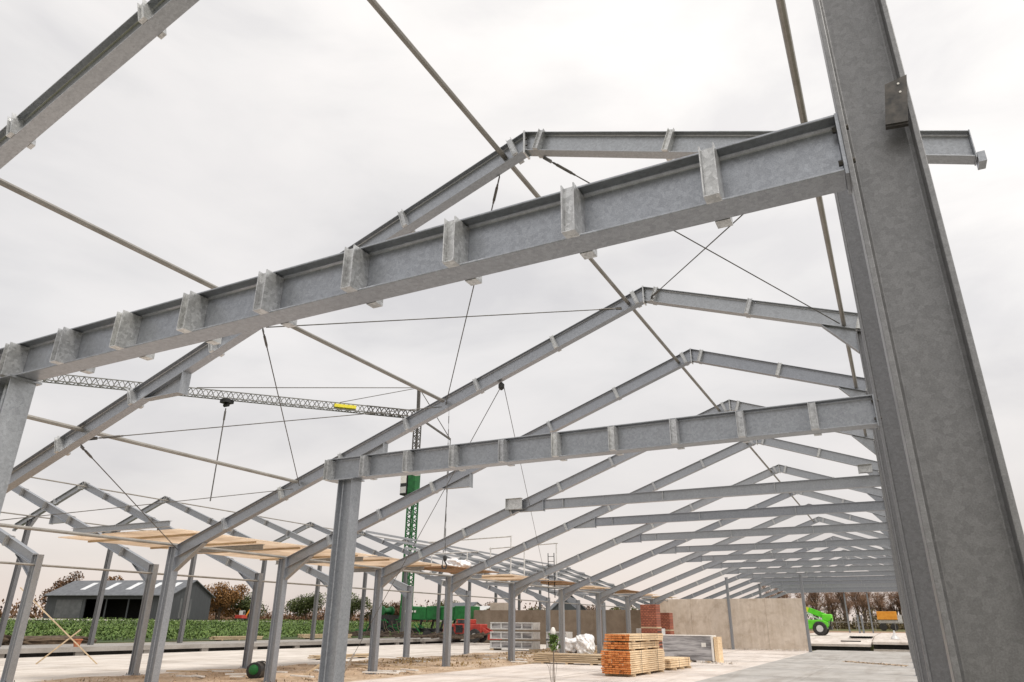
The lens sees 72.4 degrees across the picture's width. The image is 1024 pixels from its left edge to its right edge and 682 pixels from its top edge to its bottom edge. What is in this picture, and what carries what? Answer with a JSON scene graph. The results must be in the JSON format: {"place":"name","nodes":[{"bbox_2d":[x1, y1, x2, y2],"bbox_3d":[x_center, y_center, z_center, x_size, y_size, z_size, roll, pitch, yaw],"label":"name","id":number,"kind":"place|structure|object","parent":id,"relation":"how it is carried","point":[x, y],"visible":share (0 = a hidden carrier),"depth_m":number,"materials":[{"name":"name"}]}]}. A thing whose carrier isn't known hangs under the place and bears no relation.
{"place":"outdoors","nodes":[
{"label":"outdoors","id":0,"kind":"place"},
{"bbox_2d":[43,580,215,619],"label":"barn","id":1,"kind":"structure","parent":0,"point":[122,599],"depth_m":123.15,"materials":[{"name":"metal"}]},
{"bbox_2d":[53,600,82,617],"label":"door","id":2,"kind":"structure","parent":1,"relation":"in","point":[63,608],"depth_m":121.69,"materials":[{"name":"metal"}]},
{"bbox_2d":[8,620,434,641],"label":"field","id":3,"kind":"structure","parent":0,"point":[168,639],"depth_m":59.15,"materials":[{"name":"plant"}]},
{"bbox_2d":[0,617,452,640],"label":"crop","id":4,"kind":"object","parent":3,"relation":"on","point":[37,627],"visible":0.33,"depth_m":70.70,"materials":[{"name":"green plant"}]},
{"bbox_2d":[198,544,264,552],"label":"deck beam","id":5,"kind":"structure","parent":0,"point":[249,547],"depth_m":23.38,"materials":[{"name":"metal"}]},
{"bbox_2d":[58,529,280,548],"bbox_3d":[-10.797,6.360,22.228,5.438,0.100,4.028,-11,-25,25],"label":"deck bay","id":6,"kind":"object","parent":5,"relation":"on","point":[177,536],"visible":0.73,"depth_m":21.75,"materials":[{"name":"brown wood"}]},
{"bbox_2d":[0,637,471,657],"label":"walkway","id":7,"kind":"structure","parent":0,"point":[71,650],"depth_m":42.65,"materials":[{"name":"concrete"}]},
{"bbox_2d":[0,643,545,681],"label":"path","id":8,"kind":"structure","parent":0,"point":[28,669],"depth_m":33.22,"materials":[{"name":"concrete"}]},
{"bbox_2d":[0,528,43,681],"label":"portal frame","id":9,"kind":"object","parent":8,"relation":"on","point":[23,552],"visible":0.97,"depth_m":21.41,"materials":[{"name":"metal"}]},
{"bbox_2d":[31,477,458,550],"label":"ridge tube","id":10,"kind":"object","parent":9,"relation":"attached to","point":[191,504],"visible":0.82,"depth_m":41.14,"materials":[{"name":"metal"}]},
{"bbox_2d":[0,561,639,608],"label":"eave tube","id":11,"kind":"object","parent":9,"relation":"attached to","point":[57,566],"visible":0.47,"depth_m":27.64,"materials":[{"name":"metal"}]},
{"bbox_2d":[12,485,158,674],"bbox_3d":[-21.228,9.008,29.527,19.135,8.530,0.300,-11,-25,25],"label":"portal frame","id":12,"kind":"object","parent":8,"relation":"on","point":[139,562],"visible":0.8,"depth_m":25.52,"materials":[{"name":"metal"}]},
{"bbox_2d":[0,481,262,667],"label":"portal frame","id":13,"kind":"object","parent":8,"relation":"on","point":[244,571],"visible":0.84,"depth_m":34.42,"materials":[{"name":"metal"}]},
{"bbox_2d":[87,496,328,644],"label":"portal frame","id":14,"kind":"object","parent":8,"relation":"on","point":[322,577],"visible":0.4,"depth_m":40.28,"materials":[{"name":"metal"}]},
{"bbox_2d":[177,516,412,657],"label":"portal frame","id":15,"kind":"object","parent":8,"relation":"on","point":[399,585],"visible":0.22,"depth_m":43.23,"materials":[{"name":"metal"}]},
{"bbox_2d":[254,522,470,653],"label":"portal frame","id":16,"kind":"object","parent":8,"relation":"on","point":[461,591],"visible":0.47,"depth_m":47.54,"materials":[{"name":"metal"}]},
{"bbox_2d":[310,531,508,639],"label":"portal frame","id":17,"kind":"object","parent":8,"relation":"on","point":[501,593],"visible":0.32,"depth_m":54.78,"materials":[{"name":"metal"}]},
{"bbox_2d":[358,539,550,640],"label":"portal frame","id":18,"kind":"object","parent":8,"relation":"on","point":[537,596],"visible":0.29,"depth_m":59.76,"materials":[{"name":"metal"}]},
{"bbox_2d":[366,530,570,567],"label":"purlin","id":19,"kind":"object","parent":18,"relation":"attached to","point":[388,535],"visible":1,"depth_m":66.73,"materials":[{"name":"metal"}]},
{"bbox_2d":[384,538,584,573],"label":"purlin","id":20,"kind":"object","parent":18,"relation":"attached to","point":[403,542],"visible":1,"depth_m":66.01,"materials":[{"name":"metal"}]},
{"bbox_2d":[443,619,501,642],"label":"red loader","id":21,"kind":"object","parent":8,"relation":"on","point":[458,628],"visible":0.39,"depth_m":63.81,"materials":[{"name":"paint"}]},
{"bbox_2d":[400,547,580,637],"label":"portal frame","id":22,"kind":"object","parent":8,"relation":"on","point":[576,606],"visible":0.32,"depth_m":62.50,"materials":[{"name":"metal"}]},
{"bbox_2d":[490,622,539,650],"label":"panel pile","id":23,"kind":"object","parent":8,"relation":"on","point":[529,645],"visible":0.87,"depth_m":49.18,"materials":[{"name":"white"}]},
{"bbox_2d":[432,552,606,645],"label":"portal frame","id":24,"kind":"object","parent":8,"relation":"on","point":[593,600],"visible":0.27,"depth_m":68.08,"materials":[{"name":"metal"}]},
{"bbox_2d":[275,557,362,564],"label":"deck beam","id":25,"kind":"structure","parent":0,"point":[357,559],"depth_m":27.80,"materials":[{"name":"wood"}]},
{"bbox_2d":[197,543,377,560],"bbox_3d":[-8.684,7.906,26.005,5.438,0.100,4.835,-11,-25,25],"label":"deck bay","id":26,"kind":"object","parent":25,"relation":"on","point":[284,549],"visible":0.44,"depth_m":25.71,"materials":[{"name":"brown wood"}]},
{"bbox_2d":[36,646,607,681],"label":"soil","id":27,"kind":"structure","parent":0,"point":[350,672],"depth_m":26.05,"materials":[{"name":"soil"}]},
{"bbox_2d":[246,661,265,678],"bbox_3d":[-8.202,10.625,22.620,0.515,0.514,0.996,0,-22,2],"label":"cable drum","id":28,"kind":"object","parent":27,"relation":"on","point":[255,669],"visible":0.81,"depth_m":22.26,"materials":[{"name":"green plastic"}]},
{"bbox_2d":[575,634,594,653],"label":"white bag","id":29,"kind":"object","parent":27,"relation":"on","point":[584,643],"visible":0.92,"depth_m":42.55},
{"bbox_2d":[354,566,423,571],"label":"deck beam","id":30,"kind":"structure","parent":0,"point":[373,569],"depth_m":32.49,"materials":[{"name":"metal"}]},
{"bbox_2d":[307,556,445,568],"bbox_3d":[-6.385,9.586,30.117,5.438,0.105,4.756,-11,-25,25],"label":"deck bay","id":31,"kind":"object","parent":30,"relation":"on","point":[379,561],"visible":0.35,"depth_m":29.86,"materials":[{"name":"brown wood"}]},
{"bbox_2d":[29,618,904,681],"bbox_3d":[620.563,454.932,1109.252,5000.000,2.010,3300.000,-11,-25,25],"label":"ground","id":32,"kind":"structure","parent":0,"point":[877,630],"depth_m":70.22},
{"bbox_2d":[6,635,96,644],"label":"soil heap","id":33,"kind":"object","parent":32,"relation":"on","point":[43,640],"visible":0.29,"depth_m":40.26,"materials":[{"name":"soil"}]},
{"bbox_2d":[38,570,83,604],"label":"broadleaf tree","id":34,"kind":"object","parent":32,"relation":"on","point":[60,583],"visible":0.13,"depth_m":141.35,"materials":[{"name":"brown plant"}]},
{"bbox_2d":[204,581,249,619],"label":"broadleaf tree","id":35,"kind":"object","parent":32,"relation":"on","point":[224,595],"visible":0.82,"depth_m":144.72,"materials":[{"name":"brown plant"}]},
{"bbox_2d":[230,592,267,618],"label":"broadleaf tree","id":36,"kind":"object","parent":32,"relation":"on","point":[245,605],"visible":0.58,"depth_m":148.47,"materials":[{"name":"green plant"}]},
{"bbox_2d":[42,374,479,634],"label":"tower crane","id":37,"kind":"object","parent":32,"relation":"on","point":[390,620],"visible":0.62,"depth_m":75.25,"materials":[{"name":"green paint"}]},
{"bbox_2d":[284,592,326,619],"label":"broadleaf tree","id":38,"kind":"object","parent":32,"relation":"on","point":[300,606],"visible":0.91,"depth_m":155.98,"materials":[{"name":"green plant"}]},
{"bbox_2d":[0,591,671,621],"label":"hedge","id":39,"kind":"object","parent":32,"relation":"on","point":[320,615],"visible":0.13,"depth_m":179.41,"materials":[{"name":"green plant"}]},
{"bbox_2d":[349,593,371,620],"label":"broadleaf tree","id":40,"kind":"object","parent":32,"relation":"on","point":[355,604],"visible":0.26,"depth_m":160.72,"materials":[{"name":"green plant"}]},
{"bbox_2d":[348,630,489,638],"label":"pipe heap","id":41,"kind":"object","parent":32,"relation":"on","point":[421,636],"visible":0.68,"depth_m":61.68,"materials":[{"name":"grey metal"}]},
{"bbox_2d":[807,599,904,629],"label":"undergrowth","id":42,"kind":"object","parent":32,"relation":"on","point":[840,623],"visible":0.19,"depth_m":109.21,"materials":[{"name":"brown plant"}]},
{"bbox_2d":[849,592,872,628],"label":"bare tree","id":43,"kind":"object","parent":32,"relation":"on","point":[862,598],"visible":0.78,"depth_m":107.81,"materials":[{"name":"brown plant"}]},
{"bbox_2d":[876,611,902,630],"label":"truck trailer","id":44,"kind":"object","parent":32,"relation":"on","point":[887,616],"visible":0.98,"depth_m":98.86,"materials":[{"name":"orange paint"}]},
{"bbox_2d":[345,648,596,666],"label":"dry grass","id":45,"kind":"structure","parent":0,"point":[430,660],"depth_m":33.79,"materials":[{"name":"plant"}]},
{"bbox_2d":[0,0,1023,626],"label":"sky","id":46,"kind":"structure","parent":0,"point":[244,140],"materials":[{"name":"white"}]},
{"bbox_2d":[474,610,640,645],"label":"concrete wall","id":47,"kind":"structure","parent":0,"point":[615,621],"depth_m":64.86,"materials":[{"name":"concrete"}]},
{"bbox_2d":[351,649,808,681],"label":"floor","id":48,"kind":"structure","parent":0,"point":[535,671],"depth_m":26.68,"materials":[{"name":"white concrete"}]},
{"bbox_2d":[318,477,364,681],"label":"support post","id":49,"kind":"object","parent":48,"relation":"on","point":[336,622],"visible":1,"depth_m":9.29,"materials":[{"name":"metal"}]},
{"bbox_2d":[323,394,881,483],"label":"cross beam","id":50,"kind":"structure","parent":49,"relation":"on","point":[817,418],"depth_m":8.10,"materials":[{"name":"metal"}]},
{"bbox_2d":[547,627,560,681],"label":"sapling","id":51,"kind":"object","parent":48,"relation":"on","point":[553,641],"visible":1,"depth_m":22.77,"materials":[{"name":"green plant"}]},
{"bbox_2d":[528,652,604,664],"bbox_3d":[2.679,14.975,32.977,3.904,0.448,0.850,-10,-24,24],"label":"plank pile","id":52,"kind":"object","parent":48,"relation":"on","point":[573,658],"visible":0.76,"depth_m":32.75,"materials":[{"name":"brown wood"}]},
{"bbox_2d":[600,648,664,676],"bbox_3d":[4.710,12.280,26.825,1.192,0.865,4.043,-11,-25,27],"label":"timber stack","id":53,"kind":"object","parent":48,"relation":"on","point":[627,663],"visible":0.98,"depth_m":25.52,"materials":[{"name":"brown wood"}]},
{"bbox_2d":[603,641,658,650],"bbox_3d":[4.703,11.752,27.045,1.084,0.290,3.718,-11,-25,26],"label":"timber stack","id":54,"kind":"object","parent":53,"relation":"on","point":[644,645],"visible":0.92,"depth_m":25.88,"materials":[{"name":"brown wood"}]},
{"bbox_2d":[604,633,662,641],"bbox_3d":[4.800,11.475,27.111,1.079,0.285,3.796,-12,-25,28],"label":"timber stack","id":55,"kind":"object","parent":54,"relation":"on","point":[631,637],"visible":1,"depth_m":26.05,"materials":[{"name":"brown wood"}]},
{"bbox_2d":[640,604,662,650],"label":"brick pallet","id":56,"kind":"object","parent":48,"relation":"on","point":[650,619],"visible":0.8,"depth_m":47.94,"materials":[{"name":"red brick"}]},
{"bbox_2d":[660,613,673,634],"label":"brick pallet","id":57,"kind":"object","parent":48,"relation":"on","point":[667,622],"visible":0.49,"depth_m":54.96,"materials":[{"name":"red brick"}]},
{"bbox_2d":[663,656,691,669],"bbox_3d":[6.838,13.828,30.058,1.124,0.455,2.715,-12,-25,29],"label":"timber stack","id":58,"kind":"object","parent":48,"relation":"on","point":[673,663],"visible":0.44,"depth_m":29.65,"materials":[{"name":"brown wood"}]},
{"bbox_2d":[662,635,723,662],"bbox_3d":[9.318,15.877,36.159,2.870,1.270,0.900,-12,-25,28],"label":"panel stack","id":59,"kind":"object","parent":48,"relation":"on","point":[705,648],"visible":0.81,"depth_m":35.75,"materials":[{"name":"white paint"}]},
{"bbox_2d":[659,598,808,650],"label":"concrete wall","id":60,"kind":"structure","parent":48,"relation":"on","point":[767,623],"depth_m":56.00,"materials":[{"name":"concrete"}]},
{"bbox_2d":[696,650,917,681],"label":"pavement","id":61,"kind":"structure","parent":0,"point":[812,669],"depth_m":30.23,"materials":[{"name":"grey concrete"}]},
{"bbox_2d":[0,374,41,513],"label":"support post","id":62,"kind":"object","parent":61,"relation":"on","point":[16,394],"visible":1,"depth_m":5.70,"materials":[{"name":"metal"}]},
{"bbox_2d":[0,113,855,385],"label":"cross beam","id":63,"kind":"structure","parent":62,"relation":"on","point":[721,186],"depth_m":3.95,"materials":[{"name":"metal"}]},
{"bbox_2d":[6,128,986,681],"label":"portal frame","id":64,"kind":"object","parent":61,"relation":"on","point":[940,146],"visible":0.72,"depth_m":9.17,"materials":[{"name":"metal"}]},
{"bbox_2d":[0,489,290,520],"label":"brace rod","id":65,"kind":"object","parent":64,"relation":"attached to","point":[141,505],"visible":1,"depth_m":16.10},
{"bbox_2d":[88,406,441,440],"bbox_3d":[-4.806,1.705,14.821,6.988,1.616,0.044,11,-24,-23],"label":"brace rod","id":66,"kind":"object","parent":64,"relation":"attached to","point":[103,437],"visible":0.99,"depth_m":14.30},
{"bbox_2d":[0,523,667,600],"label":"eave tube","id":67,"kind":"object","parent":64,"relation":"attached to","point":[124,538],"visible":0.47,"depth_m":20.05,"materials":[{"name":"metal"}]},
{"bbox_2d":[266,307,621,327],"bbox_3d":[-0.899,-0.480,13.553,7.161,1.768,0.044,10,-24,-22],"label":"brace rod","id":68,"kind":"object","parent":64,"relation":"attached to","point":[618,308],"visible":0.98,"depth_m":13.44,"materials":[{"name":"metal"}]},
{"bbox_2d":[543,156,839,323],"bbox_3d":[3.260,-1.524,11.631,6.551,1.201,0.044,13,-25,-28],"label":"brace rod","id":69,"kind":"object","parent":64,"relation":"attached to","point":[547,159],"visible":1,"depth_m":11.62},
{"bbox_2d":[0,0,1023,681],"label":"portal frame","id":70,"kind":"object","parent":61,"relation":"on","point":[970,524],"visible":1,"depth_m":2.77,"materials":[{"name":"metal"}]},
{"bbox_2d":[27,414,297,482],"bbox_3d":[-8.310,1.503,12.756,0.084,0.104,12.340,-11,-25,25],"label":"purlin tube","id":71,"kind":"object","parent":70,"relation":"attached to","point":[77,428],"visible":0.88,"depth_m":14.55,"materials":[{"name":"metal"}]},
{"bbox_2d":[0,178,444,402],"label":"purlin tube","id":72,"kind":"object","parent":70,"relation":"attached to","point":[66,214],"visible":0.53,"depth_m":10.09,"materials":[{"name":"metal"}]},
{"bbox_2d":[367,0,813,521],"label":"ridge tube","id":73,"kind":"object","parent":70,"relation":"attached to","point":[396,29],"visible":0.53,"depth_m":9.97,"materials":[{"name":"metal"}]},
{"bbox_2d":[776,0,866,435],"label":"eave tube","id":74,"kind":"object","parent":70,"relation":"attached to","point":[787,36],"visible":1,"depth_m":7.62,"materials":[{"name":"metal"}]},
{"bbox_2d":[885,74,908,129],"bbox_3d":[1.671,-1.034,3.041,0.121,0.243,0.032,-11,-25,25],"label":"girt cleat","id":75,"kind":"object","parent":70,"relation":"attached to","point":[896,108],"visible":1,"depth_m":3.02,"materials":[{"name":"grey metal"}]},
{"bbox_2d":[144,286,928,681],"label":"portal frame","id":76,"kind":"object","parent":61,"relation":"on","point":[192,546],"visible":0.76,"depth_m":15.80,"materials":[{"name":"metal"}]},
{"bbox_2d":[71,520,170,532],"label":"deck beam","id":77,"kind":"structure","parent":76,"relation":"attached to","point":[131,526],"depth_m":20.21,"materials":[{"name":"metal"}]},
{"bbox_2d":[345,382,503,671],"bbox_3d":[-3.076,6.277,20.204,0.134,6.878,12.946,11,-24,-24],"label":"guy strap","id":78,"kind":"object","parent":76,"relation":"attached to","point":[500,385],"visible":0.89,"depth_m":19.20,"materials":[{"name":"black plastic"}]},
{"bbox_2d":[263,348,921,681],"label":"portal frame","id":79,"kind":"object","parent":61,"relation":"on","point":[289,566],"visible":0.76,"depth_m":19.37,"materials":[{"name":"metal"}]},
{"bbox_2d":[365,399,919,681],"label":"portal frame","id":80,"kind":"object","parent":61,"relation":"on","point":[385,575],"visible":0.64,"depth_m":24.82,"materials":[{"name":"metal"}]},
{"bbox_2d":[544,474,881,509],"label":"loft beam","id":81,"kind":"structure","parent":80,"relation":"attached to","point":[852,482],"depth_m":21.85,"materials":[{"name":"metal"}]},
{"bbox_2d":[442,438,918,681],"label":"portal frame","id":82,"kind":"object","parent":61,"relation":"on","point":[454,583],"visible":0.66,"depth_m":28.41,"materials":[{"name":"metal"}]},
{"bbox_2d":[424,565,498,573],"bbox_3d":[-2.841,11.012,33.564,2.551,0.104,4.736,-11,-25,25],"label":"deck bay","id":83,"kind":"object","parent":82,"relation":"on","point":[450,569],"visible":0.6,"depth_m":32.97,"materials":[{"name":"brown wood"}]},
{"bbox_2d":[595,500,885,525],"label":"loft beam","id":84,"kind":"structure","parent":82,"relation":"attached to","point":[865,506],"depth_m":25.98,"materials":[{"name":"metal"}]},
{"bbox_2d":[508,464,916,675],"bbox_3d":[8.323,10.237,31.915,19.135,8.530,0.300,-11,-25,25],"label":"portal frame","id":85,"kind":"object","parent":61,"relation":"on","point":[517,588],"visible":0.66,"depth_m":33.70,"materials":[{"name":"metal"}]},
{"bbox_2d":[480,574,548,580],"bbox_3d":[-0.544,13.123,38.731,3.505,0.102,4.782,-11,-25,25],"label":"deck bay","id":86,"kind":"object","parent":85,"relation":"on","point":[505,577],"visible":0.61,"depth_m":38.31,"materials":[{"name":"brown wood"}]},
{"bbox_2d":[641,522,887,540],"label":"loft beam","id":87,"kind":"structure","parent":85,"relation":"attached to","point":[856,527],"depth_m":30.94,"materials":[{"name":"metal"}]},
{"bbox_2d":[558,491,913,665],"bbox_3d":[11.191,12.336,37.043,19.135,8.530,0.300,-11,-25,25],"label":"portal frame","id":88,"kind":"object","parent":61,"relation":"on","point":[565,594],"visible":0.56,"depth_m":38.91,"materials":[{"name":"metal"}]},
{"bbox_2d":[675,538,890,552],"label":"loft beam","id":89,"kind":"structure","parent":88,"relation":"attached to","point":[800,544],"depth_m":36.11,"materials":[{"name":"metal"}]},
{"bbox_2d":[595,503,912,662],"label":"portal frame","id":90,"kind":"object","parent":61,"relation":"on","point":[601,597],"visible":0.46,"depth_m":44.09,"materials":[{"name":"metal"}]},
{"bbox_2d":[701,549,891,560],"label":"loft beam","id":91,"kind":"structure","parent":90,"relation":"attached to","point":[881,552],"depth_m":41.03,"materials":[{"name":"metal"}]},
{"bbox_2d":[625,516,911,658],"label":"portal frame","id":92,"kind":"object","parent":61,"relation":"on","point":[630,600],"visible":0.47,"depth_m":48.75,"materials":[{"name":"metal"}]},
{"bbox_2d":[721,558,892,567],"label":"loft beam","id":93,"kind":"structure","parent":92,"relation":"attached to","point":[813,562],"depth_m":45.91,"materials":[{"name":"metal"}]},
{"bbox_2d":[650,532,910,653],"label":"portal frame","id":94,"kind":"object","parent":61,"relation":"on","point":[659,600],"visible":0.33,"depth_m":53.59,"materials":[{"name":"metal"}]},
{"bbox_2d":[738,565,894,572],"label":"loft beam","id":95,"kind":"structure","parent":94,"relation":"attached to","point":[821,569],"depth_m":50.84,"materials":[{"name":"metal"}]},
{"bbox_2d":[681,536,909,652],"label":"portal frame","id":96,"kind":"object","parent":61,"relation":"on","point":[722,583],"visible":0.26,"depth_m":58.44,"materials":[{"name":"metal"}]},
{"bbox_2d":[752,571,894,577],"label":"loft beam","id":97,"kind":"structure","parent":96,"relation":"attached to","point":[826,574],"depth_m":55.80,"materials":[{"name":"metal"}]},
{"bbox_2d":[798,574,811,651],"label":"support post","id":98,"kind":"object","parent":61,"relation":"on","point":[805,613],"visible":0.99,"depth_m":52.37,"materials":[{"name":"metal"}]},
{"bbox_2d":[810,632,909,651],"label":"platform","id":99,"kind":"structure","parent":0,"point":[846,642],"depth_m":56.71,"materials":[{"name":"white concrete"}]},
{"bbox_2d":[703,547,907,639],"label":"portal frame","id":100,"kind":"object","parent":99,"relation":"on","point":[735,587],"visible":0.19,"depth_m":63.34,"materials":[{"name":"metal"}]},
{"bbox_2d":[764,575,895,581],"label":"loft beam","id":101,"kind":"structure","parent":100,"relation":"attached to","point":[891,577],"depth_m":60.66,"materials":[{"name":"metal"}]},
{"bbox_2d":[722,550,906,635],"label":"portal frame","id":102,"kind":"object","parent":99,"relation":"on","point":[764,584],"visible":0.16,"depth_m":68.33,"materials":[{"name":"metal"}]},
{"bbox_2d":[774,580,896,584],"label":"loft beam","id":103,"kind":"structure","parent":102,"relation":"attached to","point":[836,582],"depth_m":65.60,"materials":[{"name":"metal"}]},
{"bbox_2d":[806,607,833,635],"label":"telehandler","id":104,"kind":"object","parent":99,"relation":"on","point":[820,627],"visible":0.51,"depth_m":64.84,"materials":[{"name":"green paint"}]},
{"bbox_2d":[739,557,905,630],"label":"portal frame","id":105,"kind":"object","parent":99,"relation":"on","point":[762,591],"visible":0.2,"depth_m":73.32,"materials":[{"name":"metal"}]},
{"bbox_2d":[783,583,896,587],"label":"loft beam","id":106,"kind":"structure","parent":105,"relation":"attached to","point":[846,585],"depth_m":70.53,"materials":[{"name":"metal"}]},
{"bbox_2d":[756,564,903,620],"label":"portal frame","id":107,"kind":"object","parent":99,"relation":"on","point":[775,591],"visible":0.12,"depth_m":78.25,"materials":[{"name":"metal"}]},
{"bbox_2d":[791,586,896,589],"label":"loft beam","id":108,"kind":"structure","parent":107,"relation":"attached to","point":[848,588],"depth_m":75.47,"materials":[{"name":"metal"}]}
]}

